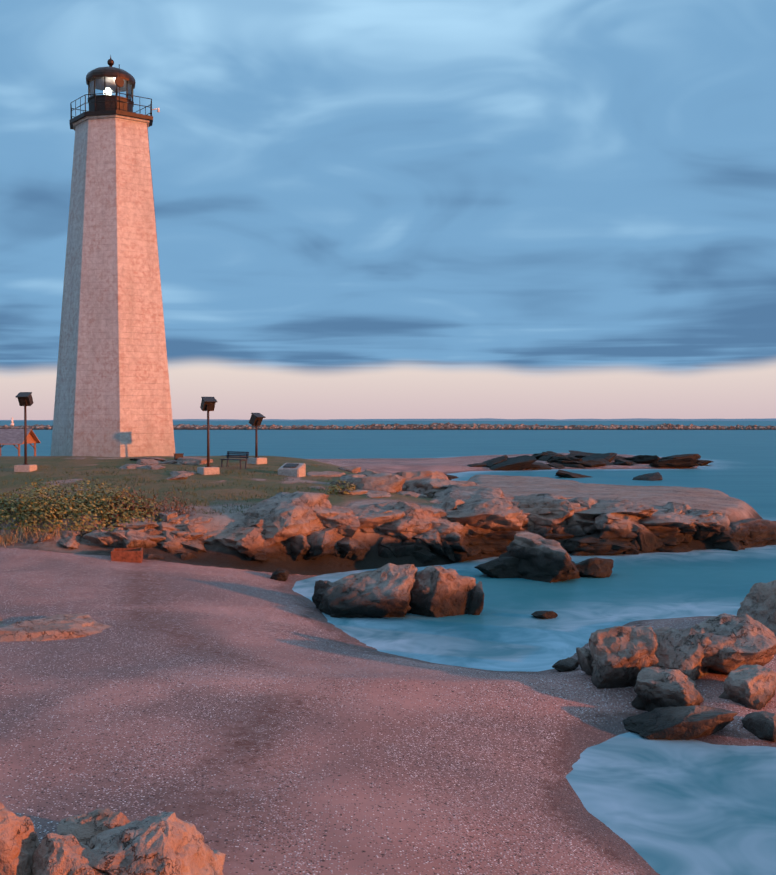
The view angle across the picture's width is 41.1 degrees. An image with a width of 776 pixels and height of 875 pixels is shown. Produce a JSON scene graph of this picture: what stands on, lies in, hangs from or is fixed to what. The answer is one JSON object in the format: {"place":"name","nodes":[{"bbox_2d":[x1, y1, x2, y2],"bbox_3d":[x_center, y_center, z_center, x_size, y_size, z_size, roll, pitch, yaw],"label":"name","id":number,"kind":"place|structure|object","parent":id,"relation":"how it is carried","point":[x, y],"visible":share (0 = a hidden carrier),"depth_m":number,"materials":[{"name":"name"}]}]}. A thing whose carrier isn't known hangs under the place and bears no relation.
{"place":"outdoors","nodes":[
{"label":"outdoors","id":0,"kind":"place"},
{"bbox_2d":[0,453,775,874],"bbox_3d":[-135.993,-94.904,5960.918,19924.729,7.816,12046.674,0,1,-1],"label":"sandy beach","id":1,"kind":"structure","parent":0,"point":[242,713],"depth_m":17.75,"materials":[{"name":"sand"}]},
{"bbox_2d":[0,803,39,874],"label":"rock","id":2,"kind":"object","parent":1,"relation":"on","point":[19,842],"visible":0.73,"depth_m":9.79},
{"bbox_2d":[0,429,40,455],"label":"pavilion","id":3,"kind":"structure","parent":1,"relation":"on","point":[14,437],"depth_m":105.65,"materials":[{"name":"grey wood"}]},
{"bbox_2d":[14,392,36,471],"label":"floodlight","id":4,"kind":"object","parent":1,"relation":"on","point":[25,399],"visible":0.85,"depth_m":51.00,"materials":[{"name":"metal"}]},
{"bbox_2d":[0,520,94,547],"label":"dry grass tufts","id":5,"kind":"object","parent":1,"relation":"on","point":[5,538],"visible":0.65,"depth_m":36.90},
{"bbox_2d":[0,613,111,641],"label":"rock","id":6,"kind":"object","parent":1,"relation":"on","point":[63,626],"visible":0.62,"depth_m":22.38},
{"bbox_2d":[58,536,80,548],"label":"rock","id":7,"kind":"object","parent":1,"relation":"on","point":[71,542],"visible":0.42,"depth_m":36.62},
{"bbox_2d":[31,833,108,874],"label":"rock","id":8,"kind":"object","parent":1,"relation":"on","point":[58,854],"visible":0.81,"depth_m":9.66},
{"bbox_2d":[54,512,105,536],"bbox_3d":[-11.022,3.427,37.942,1.990,1.333,1.635,0,1,19],"label":"shrub","id":9,"kind":"object","parent":1,"relation":"on","point":[83,516],"visible":0.1,"depth_m":37.62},
{"bbox_2d":[0,475,167,532],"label":"hedge shrub","id":10,"kind":"object","parent":1,"relation":"on","point":[23,507],"visible":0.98,"depth_m":37.93,"materials":[{"name":"green plant"}]},
{"bbox_2d":[57,808,130,843],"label":"rock","id":11,"kind":"object","parent":1,"relation":"on","point":[82,828],"visible":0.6,"depth_m":11.32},
{"bbox_2d":[84,530,114,546],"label":"rock","id":12,"kind":"object","parent":1,"relation":"on","point":[99,538],"visible":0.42,"depth_m":36.51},
{"bbox_2d":[51,55,174,456],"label":"lighthouse","id":13,"kind":"object","parent":1,"relation":"on","point":[112,396],"visible":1,"depth_m":59.39,"materials":[{"name":"brick"}]},
{"bbox_2d":[105,530,127,547],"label":"rock","id":14,"kind":"object","parent":1,"relation":"on","point":[118,537],"visible":0.21,"depth_m":36.36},
{"bbox_2d":[111,548,142,562],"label":"brick block","id":15,"kind":"structure","parent":1,"relation":"on","point":[134,555],"depth_m":35.06,"materials":[{"name":"orange metal"}]},
{"bbox_2d":[107,521,159,529],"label":"rock","id":16,"kind":"object","parent":1,"relation":"on","point":[137,525],"visible":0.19,"depth_m":37.45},
{"bbox_2d":[114,515,157,531],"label":"rock","id":17,"kind":"object","parent":1,"relation":"on","point":[145,521],"visible":0.12,"depth_m":37.71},
{"bbox_2d":[123,529,157,547],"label":"rock","id":18,"kind":"object","parent":1,"relation":"on","point":[136,538],"visible":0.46,"depth_m":36.51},
{"bbox_2d":[136,459,161,464],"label":"rock","id":19,"kind":"object","parent":1,"relation":"on","point":[146,461],"visible":0.35,"depth_m":53.81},
{"bbox_2d":[103,485,197,521],"bbox_3d":[-8.950,2.438,38.670,3.657,1.465,2.228,0,1,-1],"label":"dry shrub","id":20,"kind":"object","parent":1,"relation":"on","point":[176,502],"visible":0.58,"depth_m":38.53,"materials":[{"name":"brown plant"}]},
{"bbox_2d":[88,812,222,874],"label":"rock","id":21,"kind":"object","parent":1,"relation":"on","point":[166,843],"visible":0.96,"depth_m":9.86,"materials":[{"name":"stone"}]},
{"bbox_2d":[0,463,331,516],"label":"grass slope tufts","id":22,"kind":"object","parent":1,"relation":"on","point":[148,481],"visible":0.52,"depth_m":45.90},
{"bbox_2d":[156,511,177,521],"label":"rock","id":23,"kind":"object","parent":1,"relation":"on","point":[168,516],"visible":0.38,"depth_m":38.03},
{"bbox_2d":[156,522,182,531],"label":"rock","id":24,"kind":"object","parent":1,"relation":"on","point":[163,526],"visible":0.21,"depth_m":37.67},
{"bbox_2d":[158,514,189,529],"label":"rock","id":25,"kind":"object","parent":1,"relation":"on","point":[175,520],"visible":0.19,"depth_m":37.96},
{"bbox_2d":[158,537,191,553],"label":"rock","id":26,"kind":"object","parent":1,"relation":"on","point":[176,547],"visible":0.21,"depth_m":36.97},
{"bbox_2d":[170,530,203,538],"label":"rock","id":27,"kind":"object","parent":1,"relation":"on","point":[187,535],"visible":0.31,"depth_m":37.26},
{"bbox_2d":[172,515,213,527],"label":"rock","id":28,"kind":"object","parent":1,"relation":"on","point":[194,519],"visible":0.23,"depth_m":38.20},
{"bbox_2d":[182,523,204,532],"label":"rock","id":29,"kind":"object","parent":1,"relation":"on","point":[191,527],"visible":0.5,"depth_m":37.61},
{"bbox_2d":[175,457,212,464],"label":"rock","id":30,"kind":"object","parent":1,"relation":"on","point":[191,461],"visible":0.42,"depth_m":53.52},
{"bbox_2d":[181,539,206,551],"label":"rock","id":31,"kind":"object","parent":1,"relation":"on","point":[196,545],"visible":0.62,"depth_m":37.11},
{"bbox_2d":[196,532,217,544],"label":"rock","id":32,"kind":"object","parent":1,"relation":"on","point":[207,538],"visible":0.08,"depth_m":37.50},
{"bbox_2d":[197,397,218,474],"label":"floodlight","id":33,"kind":"object","parent":1,"relation":"on","point":[207,404],"visible":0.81,"depth_m":49.48,"materials":[{"name":"metal"}]},
{"bbox_2d":[213,850,225,874],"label":"rock","id":34,"kind":"object","parent":1,"relation":"on","point":[220,856],"visible":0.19,"depth_m":10.77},
{"bbox_2d":[220,451,248,468],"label":"bench","id":35,"kind":"object","parent":1,"relation":"on","point":[242,455],"visible":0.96,"depth_m":52.24,"materials":[{"name":"paint"}]},
{"bbox_2d":[242,515,257,526],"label":"rock","id":36,"kind":"object","parent":1,"relation":"on","point":[249,521],"visible":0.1,"depth_m":38.09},
{"bbox_2d":[212,523,299,562],"bbox_3d":[-4.336,3.854,39.227,3.596,1.604,5.365,3,4,41],"label":"rock","id":37,"kind":"object","parent":1,"relation":"on","point":[244,539],"visible":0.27,"depth_m":37.19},
{"bbox_2d":[247,413,266,463],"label":"floodlight","id":38,"kind":"object","parent":1,"relation":"on","point":[256,419],"visible":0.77,"depth_m":54.69,"materials":[{"name":"metal"}]},
{"bbox_2d":[270,569,289,580],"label":"rock","id":39,"kind":"object","parent":1,"relation":"on","point":[280,574],"visible":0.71,"depth_m":35.38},
{"bbox_2d":[243,491,331,546],"bbox_3d":[-4.157,3.217,39.666,3.907,2.258,4.679,1,1,32],"label":"rock","id":40,"kind":"object","parent":1,"relation":"on","point":[287,515],"visible":0.58,"depth_m":38.28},
{"bbox_2d":[278,463,305,476],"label":"monument block","id":41,"kind":"structure","parent":1,"relation":"on","point":[293,469],"depth_m":50.26,"materials":[{"name":"stone"}]},
{"bbox_2d":[288,534,310,560],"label":"rock","id":42,"kind":"object","parent":1,"relation":"on","point":[300,547],"visible":0.27,"depth_m":37.69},
{"bbox_2d":[312,580,331,608],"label":"rock","id":43,"kind":"object","parent":1,"relation":"on","point":[325,584],"visible":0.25,"depth_m":30.50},
{"bbox_2d":[304,528,343,559],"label":"rock","id":44,"kind":"object","parent":1,"relation":"on","point":[323,542],"visible":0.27,"depth_m":38.04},
{"bbox_2d":[307,471,344,476],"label":"rock","id":45,"kind":"object","parent":1,"relation":"on","point":[328,473],"visible":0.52,"depth_m":51.51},
{"bbox_2d":[314,506,359,537],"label":"rock","id":46,"kind":"object","parent":1,"relation":"on","point":[345,522],"visible":0.44,"depth_m":38.98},
{"bbox_2d":[326,480,356,494],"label":"shrub","id":47,"kind":"object","parent":1,"relation":"on","point":[340,488],"visible":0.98,"depth_m":44.94,"materials":[{"name":"green plant"}]},
{"bbox_2d":[337,537,370,558],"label":"rock","id":48,"kind":"object","parent":1,"relation":"on","point":[349,547],"visible":0.42,"depth_m":38.64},
{"bbox_2d":[351,541,369,560],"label":"rock","id":49,"kind":"object","parent":1,"relation":"on","point":[361,555],"visible":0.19,"depth_m":38.90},
{"bbox_2d":[316,563,417,617],"bbox_3d":[-0.500,4.863,30.167,3.123,2.157,2.544,-10,-10,7],"label":"rock","id":50,"kind":"object","parent":1,"relation":"on","point":[383,591],"visible":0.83,"depth_m":29.32,"materials":[{"name":"stone"}]},
{"bbox_2d":[330,474,405,492],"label":"rock","id":51,"kind":"object","parent":1,"relation":"on","point":[393,483],"visible":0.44,"depth_m":46.52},
{"bbox_2d":[378,546,393,557],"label":"rock","id":52,"kind":"object","parent":1,"relation":"on","point":[383,552],"visible":0.5,"depth_m":39.38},
{"bbox_2d":[380,536,403,546],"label":"rock","id":53,"kind":"object","parent":1,"relation":"on","point":[391,541],"visible":0.38,"depth_m":39.75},
{"bbox_2d":[356,501,431,529],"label":"rock","id":54,"kind":"object","parent":1,"relation":"on","point":[374,518],"visible":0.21,"depth_m":40.01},
{"bbox_2d":[395,544,420,556],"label":"rock","id":55,"kind":"object","parent":1,"relation":"on","point":[404,550],"visible":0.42,"depth_m":39.55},
{"bbox_2d":[393,501,433,521],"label":"rock","id":56,"kind":"object","parent":1,"relation":"on","point":[413,509],"visible":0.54,"depth_m":40.80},
{"bbox_2d":[378,518,449,539],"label":"rock","id":57,"kind":"object","parent":1,"relation":"on","point":[398,527],"visible":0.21,"depth_m":39.96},
{"bbox_2d":[392,470,448,479],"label":"rock","id":58,"kind":"object","parent":1,"relation":"on","point":[410,475],"visible":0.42,"depth_m":57.40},
{"bbox_2d":[402,511,448,531],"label":"rock","id":59,"kind":"object","parent":1,"relation":"on","point":[414,519],"visible":0.02,"depth_m":40.20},
{"bbox_2d":[412,529,445,556],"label":"rock","id":60,"kind":"object","parent":1,"relation":"on","point":[432,538],"visible":0.48,"depth_m":39.90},
{"bbox_2d":[409,566,475,617],"bbox_3d":[1.391,4.659,30.183,1.898,1.921,1.680,1,1,45],"label":"rock","id":61,"kind":"object","parent":1,"relation":"on","point":[437,591],"visible":0.71,"depth_m":29.65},
{"bbox_2d":[440,534,455,561],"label":"rock","id":62,"kind":"object","parent":1,"relation":"on","point":[448,551],"visible":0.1,"depth_m":40.25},
{"bbox_2d":[431,521,470,552],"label":"rock","id":63,"kind":"object","parent":1,"relation":"on","point":[455,536],"visible":0.27,"depth_m":40.45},
{"bbox_2d":[438,500,464,510],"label":"rock","id":64,"kind":"object","parent":1,"relation":"on","point":[452,505],"visible":0.46,"depth_m":42.75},
{"bbox_2d":[404,478,503,497],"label":"rock","id":65,"kind":"object","parent":1,"relation":"on","point":[428,487],"visible":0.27,"depth_m":47.37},
{"bbox_2d":[454,549,466,561],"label":"rock","id":66,"kind":"object","parent":1,"relation":"on","point":[459,555],"visible":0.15,"depth_m":40.59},
{"bbox_2d":[454,545,480,559],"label":"rock","id":67,"kind":"object","parent":1,"relation":"on","point":[472,550],"visible":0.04,"depth_m":41.13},
{"bbox_2d":[450,521,492,537],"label":"rock","id":68,"kind":"object","parent":1,"relation":"on","point":[472,531],"depth_m":41.89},
{"bbox_2d":[431,485,512,504],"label":"rock","id":69,"kind":"object","parent":1,"relation":"on","point":[455,492],"visible":0.31,"depth_m":44.94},
{"bbox_2d":[445,498,526,530],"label":"rock","id":70,"kind":"object","parent":1,"relation":"on","point":[495,514],"visible":0.42,"depth_m":42.05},
{"bbox_2d":[469,535,511,556],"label":"rock","id":71,"kind":"object","parent":1,"relation":"on","point":[487,546],"visible":0.19,"depth_m":42.08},
{"bbox_2d":[482,455,507,466],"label":"rock","id":72,"kind":"object","parent":1,"relation":"on","point":[493,461],"visible":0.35,"depth_m":116.62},
{"bbox_2d":[484,530,528,540],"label":"rock","id":73,"kind":"object","parent":1,"relation":"on","point":[506,534],"visible":0.04,"depth_m":42.23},
{"bbox_2d":[489,455,536,470],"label":"rock","id":74,"kind":"object","parent":1,"relation":"on","point":[520,463],"visible":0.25,"depth_m":114.53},
{"bbox_2d":[513,493,573,525],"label":"rock","id":75,"kind":"object","parent":1,"relation":"on","point":[544,509],"visible":0.46,"depth_m":44.22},
{"bbox_2d":[534,525,552,534],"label":"rock","id":76,"kind":"object","parent":1,"relation":"on","point":[543,529],"visible":0.25,"depth_m":43.83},
{"bbox_2d":[541,533,576,539],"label":"rock","id":77,"kind":"object","parent":1,"relation":"on","point":[552,536],"visible":0.15,"depth_m":43.44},
{"bbox_2d":[552,657,578,671],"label":"rock","id":78,"kind":"object","parent":1,"relation":"on","point":[567,664],"visible":0.96,"depth_m":22.48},
{"bbox_2d":[552,457,581,462],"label":"rock","id":79,"kind":"object","parent":1,"relation":"on","point":[564,459],"visible":0.35,"depth_m":119.87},
{"bbox_2d":[568,525,585,536],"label":"rock","id":80,"kind":"object","parent":1,"relation":"on","point":[577,530],"visible":0.29,"depth_m":43.83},
{"bbox_2d":[566,497,598,508],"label":"rock","id":81,"kind":"object","parent":1,"relation":"on","point":[588,502],"visible":0.29,"depth_m":45.28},
{"bbox_2d":[576,647,592,675],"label":"rock","id":82,"kind":"object","parent":1,"relation":"on","point":[585,658],"visible":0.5,"depth_m":21.23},
{"bbox_2d":[565,460,605,466],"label":"rock","id":83,"kind":"object","parent":1,"relation":"on","point":[589,463],"visible":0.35,"depth_m":118.81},
{"bbox_2d":[583,525,599,534],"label":"rock","id":84,"kind":"object","parent":1,"relation":"on","point":[590,529],"visible":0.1,"depth_m":43.96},
{"bbox_2d":[581,453,616,461],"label":"rock","id":85,"kind":"object","parent":1,"relation":"on","point":[609,457],"visible":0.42,"depth_m":132.61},
{"bbox_2d":[564,534,639,555],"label":"rock","id":86,"kind":"object","parent":1,"relation":"on","point":[591,544],"visible":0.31,"depth_m":42.73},
{"bbox_2d":[575,499,657,517],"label":"rock","id":87,"kind":"object","parent":1,"relation":"on","point":[606,506],"visible":0.35,"depth_m":44.37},
{"bbox_2d":[594,513,647,540],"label":"rock","id":88,"kind":"object","parent":1,"relation":"on","point":[621,527],"visible":0.38,"depth_m":43.30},
{"bbox_2d":[588,625,659,688],"bbox_3d":[4.845,4.597,20.908,1.602,1.662,1.338,0,1,0],"label":"rock","id":89,"kind":"object","parent":1,"relation":"on","point":[622,655],"visible":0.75,"depth_m":20.44,"materials":[{"name":"stone"}]},
{"bbox_2d":[615,455,659,463],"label":"rock","id":90,"kind":"object","parent":1,"relation":"on","point":[644,459],"visible":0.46,"depth_m":125.99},
{"bbox_2d":[598,526,682,546],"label":"rock","id":91,"kind":"object","parent":1,"relation":"on","point":[667,536],"visible":0.23,"depth_m":44.08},
{"bbox_2d":[636,523,664,551],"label":"rock","id":92,"kind":"object","parent":1,"relation":"on","point":[647,539],"visible":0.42,"depth_m":43.58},
{"bbox_2d":[631,666,703,711],"bbox_3d":[5.307,4.919,19.671,1.330,1.099,1.580,1,1,31],"label":"rock","id":93,"kind":"object","parent":1,"relation":"on","point":[656,687],"visible":0.69,"depth_m":19.25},
{"bbox_2d":[638,512,698,529],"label":"rock","id":94,"kind":"object","parent":1,"relation":"on","point":[669,519],"visible":0.19,"depth_m":44.26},
{"bbox_2d":[649,458,701,467],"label":"rock","id":95,"kind":"object","parent":1,"relation":"on","point":[686,462],"visible":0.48,"depth_m":118.74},
{"bbox_2d":[656,543,694,552],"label":"rock","id":96,"kind":"object","parent":1,"relation":"on","point":[680,547],"visible":0.06,"depth_m":43.86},
{"bbox_2d":[662,501,690,514],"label":"rock","id":97,"kind":"object","parent":1,"relation":"on","point":[682,506],"visible":0.25,"depth_m":46.39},
{"bbox_2d":[659,454,700,459],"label":"rock","id":98,"kind":"object","parent":1,"relation":"on","point":[693,456],"visible":0.42,"depth_m":134.19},
{"bbox_2d":[623,705,737,739],"bbox_3d":[5.167,5.177,18.627,1.836,0.883,1.507,0,1,-5],"label":"rock","id":99,"kind":"object","parent":1,"relation":"on","point":[683,722],"visible":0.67,"depth_m":18.16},
{"bbox_2d":[652,627,711,681],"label":"rock","id":100,"kind":"object","parent":1,"relation":"on","point":[682,651],"visible":0.56,"depth_m":20.47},
{"bbox_2d":[679,518,698,533],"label":"rock","id":101,"kind":"object","parent":1,"relation":"on","point":[691,530],"visible":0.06,"depth_m":44.51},
{"bbox_2d":[687,515,722,532],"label":"rock","id":102,"kind":"object","parent":1,"relation":"on","point":[710,523],"visible":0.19,"depth_m":44.58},
{"bbox_2d":[687,509,722,516],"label":"rock","id":103,"kind":"object","parent":1,"relation":"on","point":[700,512],"visible":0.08,"depth_m":45.39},
{"bbox_2d":[693,513,729,540],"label":"rock","id":104,"kind":"object","parent":1,"relation":"on","point":[701,534],"visible":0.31,"depth_m":44.93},
{"bbox_2d":[680,613,775,673],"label":"rock","id":105,"kind":"object","parent":1,"relation":"on","point":[739,641],"visible":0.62,"depth_m":20.54,"materials":[{"name":"stone"}]},
{"bbox_2d":[706,521,762,550],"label":"rock","id":106,"kind":"object","parent":1,"relation":"on","point":[730,539],"visible":0.19,"depth_m":44.84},
{"bbox_2d":[718,664,775,709],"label":"rock","id":107,"kind":"object","parent":1,"relation":"on","point":[750,686],"visible":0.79,"depth_m":19.40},
{"bbox_2d":[729,518,775,545],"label":"rock","id":108,"kind":"object","parent":1,"relation":"on","point":[762,531],"visible":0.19,"depth_m":45.84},
{"bbox_2d":[737,580,775,636],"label":"rock","id":109,"kind":"object","parent":1,"relation":"on","point":[758,603],"visible":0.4,"depth_m":24.14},
{"bbox_2d":[741,711,775,741],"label":"rock","id":110,"kind":"object","parent":1,"relation":"on","point":[761,725],"visible":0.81,"depth_m":18.08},
{"bbox_2d":[0,421,775,874],"bbox_3d":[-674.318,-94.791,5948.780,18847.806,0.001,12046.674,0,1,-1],"label":"sea water","id":111,"kind":"structure","parent":0,"point":[676,807],"depth_m":31.23,"materials":[{"name":"liquid"}]},
{"bbox_2d":[0,422,775,429],"bbox_3d":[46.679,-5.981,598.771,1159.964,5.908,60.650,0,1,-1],"label":"breakwater","id":112,"kind":"object","parent":111,"relation":"in","point":[473,426],"visible":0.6,"depth_m":595.38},
{"bbox_2d":[467,581,483,614],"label":"rock","id":113,"kind":"object","parent":111,"relation":"in","point":[476,602],"visible":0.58,"depth_m":29.74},
{"bbox_2d":[474,557,521,578],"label":"rock","id":114,"kind":"object","parent":111,"relation":"in","point":[502,567],"visible":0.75,"depth_m":36.70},
{"bbox_2d":[499,532,580,582],"bbox_3d":[5.631,4.572,37.435,2.955,2.004,4.274,15,-4,-28],"label":"rock","id":115,"kind":"object","parent":111,"relation":"in","point":[541,558],"visible":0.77,"depth_m":36.21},
{"bbox_2d":[531,611,557,618],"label":"rock","id":116,"kind":"object","parent":111,"relation":"in","point":[545,614],"visible":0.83,"depth_m":29.16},
{"bbox_2d":[555,470,590,477],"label":"rock","id":117,"kind":"object","parent":111,"relation":"in","point":[562,473],"visible":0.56,"depth_m":100.34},
{"bbox_2d":[576,557,613,577],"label":"rock","id":118,"kind":"object","parent":111,"relation":"in","point":[595,567],"visible":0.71,"depth_m":36.77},
{"bbox_2d":[632,472,662,480],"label":"rock","id":119,"kind":"object","parent":111,"relation":"in","point":[656,476],"visible":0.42,"depth_m":96.47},
{"bbox_2d":[0,418,775,420],"bbox_3d":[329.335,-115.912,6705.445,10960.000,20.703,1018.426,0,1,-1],"label":"shore land","id":120,"kind":"structure","parent":0,"point":[632,419],"depth_m":6562.96,"materials":[{"name":"grey"}]},
{"bbox_2d":[0,0,775,419],"label":"sky","id":121,"kind":"structure","parent":0,"point":[365,209],"materials":[{"name":"blue"}]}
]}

